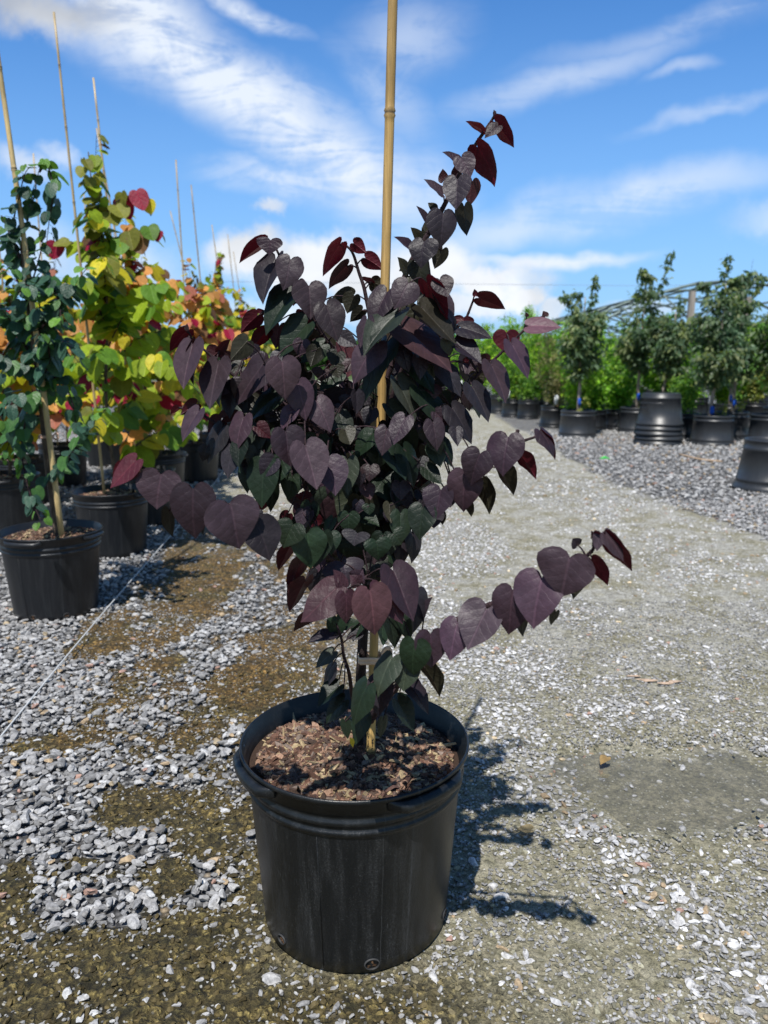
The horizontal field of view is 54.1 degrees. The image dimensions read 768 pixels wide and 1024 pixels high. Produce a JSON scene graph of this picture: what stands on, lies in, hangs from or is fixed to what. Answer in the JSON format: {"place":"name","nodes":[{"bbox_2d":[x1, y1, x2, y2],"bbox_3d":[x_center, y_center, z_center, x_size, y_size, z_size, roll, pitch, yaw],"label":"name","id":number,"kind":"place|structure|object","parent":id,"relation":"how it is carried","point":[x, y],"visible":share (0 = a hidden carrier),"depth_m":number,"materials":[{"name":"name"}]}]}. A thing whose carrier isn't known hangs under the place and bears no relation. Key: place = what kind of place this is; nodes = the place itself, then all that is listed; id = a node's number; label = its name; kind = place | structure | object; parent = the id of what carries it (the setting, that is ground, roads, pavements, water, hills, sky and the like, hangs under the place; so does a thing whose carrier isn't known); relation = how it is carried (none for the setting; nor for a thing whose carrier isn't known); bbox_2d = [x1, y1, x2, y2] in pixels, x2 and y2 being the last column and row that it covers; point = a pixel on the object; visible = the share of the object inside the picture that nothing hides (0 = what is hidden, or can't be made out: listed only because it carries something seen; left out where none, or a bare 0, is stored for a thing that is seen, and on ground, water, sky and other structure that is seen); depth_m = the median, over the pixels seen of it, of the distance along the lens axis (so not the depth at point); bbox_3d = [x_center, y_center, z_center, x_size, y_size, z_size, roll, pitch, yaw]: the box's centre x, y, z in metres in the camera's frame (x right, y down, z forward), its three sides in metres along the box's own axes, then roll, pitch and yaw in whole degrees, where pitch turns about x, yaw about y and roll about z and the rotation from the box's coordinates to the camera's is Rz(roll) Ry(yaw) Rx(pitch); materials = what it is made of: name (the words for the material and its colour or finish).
{"place":"outdoors","nodes":[
{"label":"outdoors","id":0,"kind":"place"},
{"bbox_2d":[0,374,767,1023],"bbox_3d":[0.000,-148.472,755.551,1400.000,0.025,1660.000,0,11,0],"label":"ground","id":1,"kind":"structure","parent":0,"point":[726,778],"depth_m":2.02,"materials":[{"name":"grey gravel"}]},
{"bbox_2d":[0,253,74,503],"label":"potted tree","id":2,"kind":"object","parent":1,"relation":"on","point":[37,461],"visible":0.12,"depth_m":5.75,"materials":[{"name":"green plant"}]},
{"bbox_2d":[33,153,104,486],"bbox_3d":[-2.922,-1.671,6.780,1.102,2.850,1.082,0,11,0],"label":"potted tree","id":3,"kind":"object","parent":1,"relation":"on","point":[73,478],"visible":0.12,"depth_m":6.79,"materials":[{"name":"green plant"}]},
{"bbox_2d":[96,227,154,440],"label":"potted tree","id":4,"kind":"object","parent":1,"relation":"on","point":[126,431],"depth_m":9.59,"materials":[{"name":"green plant"}]},
{"bbox_2d":[96,128,205,481],"bbox_3d":[-1.867,-1.526,6.048,0.860,2.851,0.934,-4,12,-18],"label":"potted tree","id":5,"kind":"object","parent":1,"relation":"on","point":[175,459],"visible":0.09,"depth_m":6.09,"materials":[{"name":"green plant"}]},
{"bbox_2d":[159,160,240,482],"bbox_3d":[-1.790,-1.719,6.998,0.940,2.860,1.046,-8,14,-36],"label":"potted tree","id":6,"kind":"object","parent":1,"relation":"on","point":[200,311],"visible":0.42,"depth_m":6.97,"materials":[{"name":"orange plant"}]},
{"bbox_2d":[170,185,250,469],"bbox_3d":[-1.759,-1.887,7.869,1.112,2.850,0.836,11,15,43],"label":"potted tree","id":7,"kind":"object","parent":1,"relation":"on","point":[224,308],"visible":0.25,"depth_m":7.75,"materials":[{"name":"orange plant"}]},
{"bbox_2d":[170,211,252,430],"bbox_3d":[-1.933,-2.066,8.899,0.914,2.801,0.968,8,14,34],"label":"potted tree","id":8,"kind":"object","parent":1,"relation":"on","point":[233,322],"visible":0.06,"depth_m":8.92,"materials":[{"name":"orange plant"}]},
{"bbox_2d":[211,225,269,422],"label":"potted tree","id":9,"kind":"object","parent":1,"relation":"on","point":[240,313],"visible":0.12,"depth_m":9.74,"materials":[{"name":"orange plant"}]},
{"bbox_2d":[227,234,277,366],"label":"potted tree","id":10,"kind":"object","parent":1,"relation":"on","point":[266,349],"visible":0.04,"depth_m":11.02,"materials":[{"name":"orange plant"}]},
{"bbox_2d":[233,251,277,350],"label":"potted tree","id":11,"kind":"object","parent":1,"relation":"on","point":[271,349],"visible":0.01,"depth_m":12.47,"materials":[{"name":"orange plant"}]},
{"bbox_2d":[6,337,708,373],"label":"treeline","id":12,"kind":"object","parent":1,"relation":"on","point":[320,363],"visible":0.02,"depth_m":68.85,"materials":[{"name":"green plant"}]},
{"bbox_2d":[110,0,631,972],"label":"potted tree","id":13,"kind":"object","parent":1,"relation":"on","point":[352,790],"visible":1,"depth_m":1.22,"materials":[{"name":"purple plant"}]},
{"bbox_2d":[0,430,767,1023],"bbox_3d":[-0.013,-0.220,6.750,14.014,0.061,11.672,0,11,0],"label":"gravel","id":14,"kind":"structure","parent":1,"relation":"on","point":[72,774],"depth_m":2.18,"materials":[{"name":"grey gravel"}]},
{"bbox_2d":[0,268,79,528],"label":"potted tree","id":15,"kind":"object","parent":14,"relation":"on","point":[12,508],"visible":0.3,"depth_m":4.89,"materials":[{"name":"green plant"}]},
{"bbox_2d":[0,57,114,621],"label":"potted tree","id":16,"kind":"object","parent":14,"relation":"on","point":[51,565],"visible":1,"depth_m":3.17,"materials":[{"name":"green plant"}]},
{"bbox_2d":[0,12,197,558],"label":"potted tree","id":17,"kind":"object","parent":14,"relation":"on","point":[114,310],"visible":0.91,"depth_m":4.17,"materials":[{"name":"green plant"}]},
{"bbox_2d":[73,194,124,466],"bbox_3d":[-3.078,-1.907,8.101,0.899,2.800,1.029,-7,13,-32],"label":"potted tree","id":18,"kind":"object","parent":14,"relation":"on","point":[93,457],"visible":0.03,"depth_m":8.07,"materials":[{"name":"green plant"}]},
{"bbox_2d":[0,471,222,735],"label":"string","id":19,"kind":"object","parent":14,"relation":"on","point":[23,708],"visible":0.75,"depth_m":2.90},
{"bbox_2d":[67,77,208,525],"bbox_3d":[-1.693,-1.330,5.032,1.058,2.860,1.128,0,11,0],"label":"potted tree","id":20,"kind":"object","parent":14,"relation":"on","point":[172,392],"visible":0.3,"depth_m":5.00,"materials":[{"name":"green plant"}]},
{"bbox_2d":[627,675,681,683],"bbox_3d":[0.952,0.594,2.658,0.190,0.007,0.050,4,12,20],"label":"bark scrap","id":21,"kind":"object","parent":14,"relation":"on","point":[652,680],"visible":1,"depth_m":2.65,"materials":[{"name":"wood"}]},
{"bbox_2d":[748,361,767,412],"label":"potted tree","id":22,"kind":"object","parent":14,"relation":"on","point":[765,409],"visible":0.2,"depth_m":12.09,"materials":[{"name":"green plant"}]},
{"bbox_2d":[442,335,458,390],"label":"potted bush","id":23,"kind":"object","parent":1,"relation":"on","point":[455,363],"visible":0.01,"depth_m":23.36,"materials":[{"name":"green plant"}]},
{"bbox_2d":[446,334,464,387],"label":"potted bush","id":24,"kind":"object","parent":1,"relation":"on","point":[454,357],"visible":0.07,"depth_m":19.95,"materials":[{"name":"green plant"}]},
{"bbox_2d":[466,323,496,408],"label":"potted bush","id":25,"kind":"object","parent":1,"relation":"on","point":[481,347],"visible":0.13,"depth_m":18.07,"materials":[{"name":"green plant"}]},
{"bbox_2d":[480,321,521,413],"bbox_3d":[2.556,-3.232,16.728,0.943,2.049,0.857,1,11,6],"label":"potted bush","id":26,"kind":"object","parent":1,"relation":"on","point":[496,406],"visible":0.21,"depth_m":16.62,"materials":[{"name":"green plant"}]},
{"bbox_2d":[497,323,535,417],"bbox_3d":[2.742,-2.917,15.528,0.844,1.896,0.743,0,11,0],"label":"potted bush","id":27,"kind":"object","parent":1,"relation":"on","point":[509,408],"visible":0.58,"depth_m":15.47,"materials":[{"name":"green plant"}]},
{"bbox_2d":[498,305,549,398],"bbox_3d":[3.320,-3.746,18.166,1.150,2.498,1.265,-4,12,-21],"label":"potted bush","id":28,"kind":"object","parent":1,"relation":"on","point":[529,312],"visible":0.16,"depth_m":17.88,"materials":[{"name":"green plant"}]},
{"bbox_2d":[516,824,533,832],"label":"fallen leaf","id":29,"kind":"object","parent":1,"relation":"on","point":[527,828],"visible":1,"depth_m":1.80,"materials":[{"name":"beige plant"}]},
{"bbox_2d":[515,370,543,418],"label":"potted bush","id":30,"kind":"object","parent":1,"relation":"on","point":[528,408],"visible":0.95,"depth_m":15.02,"materials":[{"name":"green plant"}]},
{"bbox_2d":[523,334,550,415],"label":"potted bush","id":31,"kind":"object","parent":1,"relation":"on","point":[541,401],"visible":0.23,"depth_m":15.84,"materials":[{"name":"green plant"}]},
{"bbox_2d":[533,314,562,404],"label":"potted bush","id":32,"kind":"object","parent":1,"relation":"on","point":[556,340],"visible":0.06,"depth_m":19.01,"materials":[{"name":"green plant"}]},
{"bbox_2d":[531,320,569,427],"bbox_3d":[3.015,-2.438,13.074,0.838,1.910,0.916,0,11,0],"label":"potted bush","id":33,"kind":"object","parent":1,"relation":"on","point":[550,416],"visible":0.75,"depth_m":13.04,"materials":[{"name":"green plant"}]},
{"bbox_2d":[536,324,568,404],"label":"potted bush","id":34,"kind":"object","parent":1,"relation":"on","point":[553,336],"visible":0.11,"depth_m":15.28,"materials":[{"name":"green plant"}]},
{"bbox_2d":[560,374,582,407],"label":"potted bush","id":35,"kind":"object","parent":1,"relation":"on","point":[566,397],"visible":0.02,"depth_m":13.98,"materials":[{"name":"green plant"}]},
{"bbox_2d":[554,320,606,409],"bbox_3d":[3.178,-2.227,12.168,0.851,1.849,0.774,0,11,0],"label":"potted bush","id":36,"kind":"object","parent":1,"relation":"on","point":[572,388],"visible":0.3,"depth_m":12.16,"materials":[{"name":"green plant"}]},
{"bbox_2d":[555,275,610,437],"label":"potted tree","id":37,"kind":"object","parent":1,"relation":"on","point":[578,346],"visible":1,"depth_m":11.15,"materials":[{"name":"green plant"}]},
{"bbox_2d":[563,318,608,408],"bbox_3d":[3.899,-2.832,14.710,0.943,2.049,1.037,2,11,9],"label":"potted bush","id":38,"kind":"object","parent":1,"relation":"on","point":[591,360],"visible":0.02,"depth_m":14.55,"materials":[{"name":"green plant"}]},
{"bbox_2d":[583,384,611,430],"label":"potted plant","id":39,"kind":"object","parent":1,"relation":"on","point":[598,398],"visible":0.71,"depth_m":12.46,"materials":[{"name":"green plant"}]},
{"bbox_2d":[596,326,631,371],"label":"potted bush","id":40,"kind":"object","parent":1,"relation":"on","point":[610,335],"visible":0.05,"depth_m":17.34,"materials":[{"name":"green plant"}]},
{"bbox_2d":[592,335,636,408],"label":"potted bush","id":41,"kind":"object","parent":1,"relation":"on","point":[608,376],"visible":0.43,"depth_m":12.99,"materials":[{"name":"green plant"}]},
{"bbox_2d":[605,383,634,429],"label":"potted plant","id":42,"kind":"object","parent":1,"relation":"on","point":[618,398],"visible":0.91,"depth_m":12.69,"materials":[{"name":"green plant"}]},
{"bbox_2d":[479,279,767,357],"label":"greenhouse frame","id":43,"kind":"object","parent":1,"relation":"on","point":[621,307],"visible":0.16,"depth_m":24.17,"materials":[{"name":"metal"}]},
{"bbox_2d":[620,372,642,405],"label":"potted bush","id":44,"kind":"object","parent":1,"relation":"on","point":[634,396],"visible":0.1,"depth_m":13.73,"materials":[{"name":"green plant"}]},
{"bbox_2d":[616,315,652,405],"bbox_3d":[4.898,-2.767,14.513,0.929,1.996,0.818,5,12,24],"label":"potted bush","id":45,"kind":"object","parent":1,"relation":"on","point":[645,377],"visible":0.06,"depth_m":14.47,"materials":[{"name":"green plant"}]},
{"bbox_2d":[610,250,675,432],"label":"potted tree","id":46,"kind":"object","parent":1,"relation":"on","point":[634,355],"visible":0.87,"depth_m":11.88,"materials":[{"name":"green plant"}]},
{"bbox_2d":[633,439,682,445],"bbox_3d":[3.801,-1.164,10.422,0.658,0.432,0.658,0,11,0],"label":"upturned pot","id":47,"kind":"object","parent":1,"relation":"on","point":[657,443],"visible":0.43,"depth_m":10.19,"materials":[{"name":"grey plastic"}]},
{"bbox_2d":[634,434,682,440],"bbox_3d":[3.806,-1.229,10.410,0.652,0.432,0.652,0,11,0],"label":"upturned pot","id":48,"kind":"object","parent":47,"relation":"on","point":[660,438],"visible":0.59,"depth_m":10.18,"materials":[{"name":"grey plastic"}]},
{"bbox_2d":[633,407,682,435],"bbox_3d":[3.796,-1.294,10.397,0.646,0.432,0.646,0,11,0],"label":"upturned pot","id":49,"kind":"object","parent":48,"relation":"on","point":[657,433],"visible":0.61,"depth_m":10.17,"materials":[{"name":"grey plastic"}]},
{"bbox_2d":[634,402,682,430],"bbox_3d":[3.799,-1.359,10.384,0.640,0.432,0.640,0,11,0],"label":"upturned pot","id":50,"kind":"object","parent":49,"relation":"on","point":[643,414],"visible":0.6,"depth_m":10.22,"materials":[{"name":"grey plastic"}]},
{"bbox_2d":[635,392,683,425],"bbox_3d":[3.807,-1.425,10.371,0.633,0.432,0.633,0,11,0],"label":"upturned pot","id":51,"kind":"object","parent":50,"relation":"on","point":[667,411],"visible":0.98,"depth_m":10.13,"materials":[{"name":"grey plastic"}]},
{"bbox_2d":[640,312,676,399],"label":"potted bush","id":52,"kind":"object","parent":1,"relation":"on","point":[649,390],"visible":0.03,"depth_m":18.09,"materials":[{"name":"green plant"}]},
{"bbox_2d":[640,333,700,391],"bbox_3d":[5.260,-2.591,14.047,1.196,1.832,0.997,-3,11,-13],"label":"potted bush","id":53,"kind":"object","parent":1,"relation":"on","point":[657,386],"visible":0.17,"depth_m":13.93,"materials":[{"name":"green plant"}]},
{"bbox_2d":[648,290,698,391],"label":"potted tree","id":54,"kind":"object","parent":1,"relation":"on","point":[667,354],"visible":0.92,"depth_m":11.54,"materials":[{"name":"green plant"}]},
{"bbox_2d":[668,371,703,438],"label":"potted bush","id":55,"kind":"object","parent":1,"relation":"on","point":[681,387],"visible":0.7,"depth_m":11.07,"materials":[{"name":"green plant"}]},
{"bbox_2d":[671,385,701,411],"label":"potted plant","id":56,"kind":"object","parent":1,"relation":"on","point":[689,409],"visible":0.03,"depth_m":12.42,"materials":[{"name":"green plant"}]},
{"bbox_2d":[685,291,695,385],"bbox_3d":[8.528,-4.609,21.107,0.150,3.050,0.150,0,11,0],"label":"wooden post","id":57,"kind":"object","parent":1,"relation":"on","point":[691,303],"visible":0.36,"depth_m":20.83,"materials":[{"name":"grey wood"}]},
{"bbox_2d":[683,316,709,413],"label":"potted bush","id":58,"kind":"object","parent":1,"relation":"on","point":[702,408],"visible":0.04,"depth_m":15.12,"materials":[{"name":"green plant"}]},
{"bbox_2d":[679,453,722,461],"bbox_3d":[3.610,-0.631,8.739,0.164,0.035,0.708,-4,12,-18],"label":"stick","id":59,"kind":"object","parent":1,"relation":"on","point":[701,459],"visible":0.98,"depth_m":8.57,"materials":[{"name":"beige wood"}]},
{"bbox_2d":[678,255,759,445],"bbox_3d":[4.542,-2.185,10.201,0.970,2.530,1.028,2,11,12],"label":"potted tree","id":60,"kind":"object","parent":1,"relation":"on","point":[725,358],"visible":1,"depth_m":10.12,"materials":[{"name":"green plant"}]},
{"bbox_2d":[705,378,740,413],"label":"potted bush","id":61,"kind":"object","parent":1,"relation":"on","point":[722,395],"visible":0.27,"depth_m":13.76,"materials":[{"name":"green plant"}]},
{"bbox_2d":[709,262,767,439],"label":"potted tree","id":62,"kind":"object","parent":1,"relation":"on","point":[741,423],"visible":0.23,"depth_m":10.81,"materials":[{"name":"green plant"}]},
{"bbox_2d":[714,293,762,413],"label":"potted tree","id":63,"kind":"object","parent":1,"relation":"on","point":[729,401],"visible":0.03,"depth_m":13.19,"materials":[{"name":"green plant"}]},
{"bbox_2d":[732,381,749,402],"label":"potted bush","id":64,"kind":"object","parent":1,"relation":"on","point":[744,393],"visible":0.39,"depth_m":14.36,"materials":[{"name":"green plant"}]},
{"bbox_2d":[731,436,767,492],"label":"plant pot","id":65,"kind":"object","parent":1,"relation":"on","point":[752,474],"visible":0.99,"depth_m":6.57,"materials":[{"name":"grey plastic"}]},
{"bbox_2d":[741,311,767,436],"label":"potted tree","id":66,"kind":"object","parent":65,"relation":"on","point":[757,334],"visible":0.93,"depth_m":10.38,"materials":[{"name":"green plant"}]},
{"bbox_2d":[739,368,767,401],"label":"potted bush","id":67,"kind":"object","parent":1,"relation":"on","point":[765,399],"visible":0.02,"depth_m":15.07,"materials":[{"name":"green plant"}]},
{"bbox_2d":[741,372,767,422],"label":"potted bush","id":68,"kind":"object","parent":1,"relation":"on","point":[754,405],"visible":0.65,"depth_m":14.12,"materials":[{"name":"green plant"}]},
{"label":"puddle","id":69,"kind":"structure","parent":1,"relation":"on","visible":0},
{"bbox_2d":[600,754,610,764],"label":"fallen leaf","id":70,"kind":"object","parent":69,"relation":"on","point":[604,758],"visible":1,"depth_m":2.11,"materials":[{"name":"beige plant"}]},
{"bbox_2d":[0,0,767,340],"label":"sky","id":71,"kind":"structure","parent":0,"point":[639,128],"materials":[{"name":"blue"}]},
{"bbox_2d":[211,281,682,285],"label":"power line","id":72,"kind":"object","parent":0,"point":[520,284],"visible":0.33,"depth_m":63.48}
]}

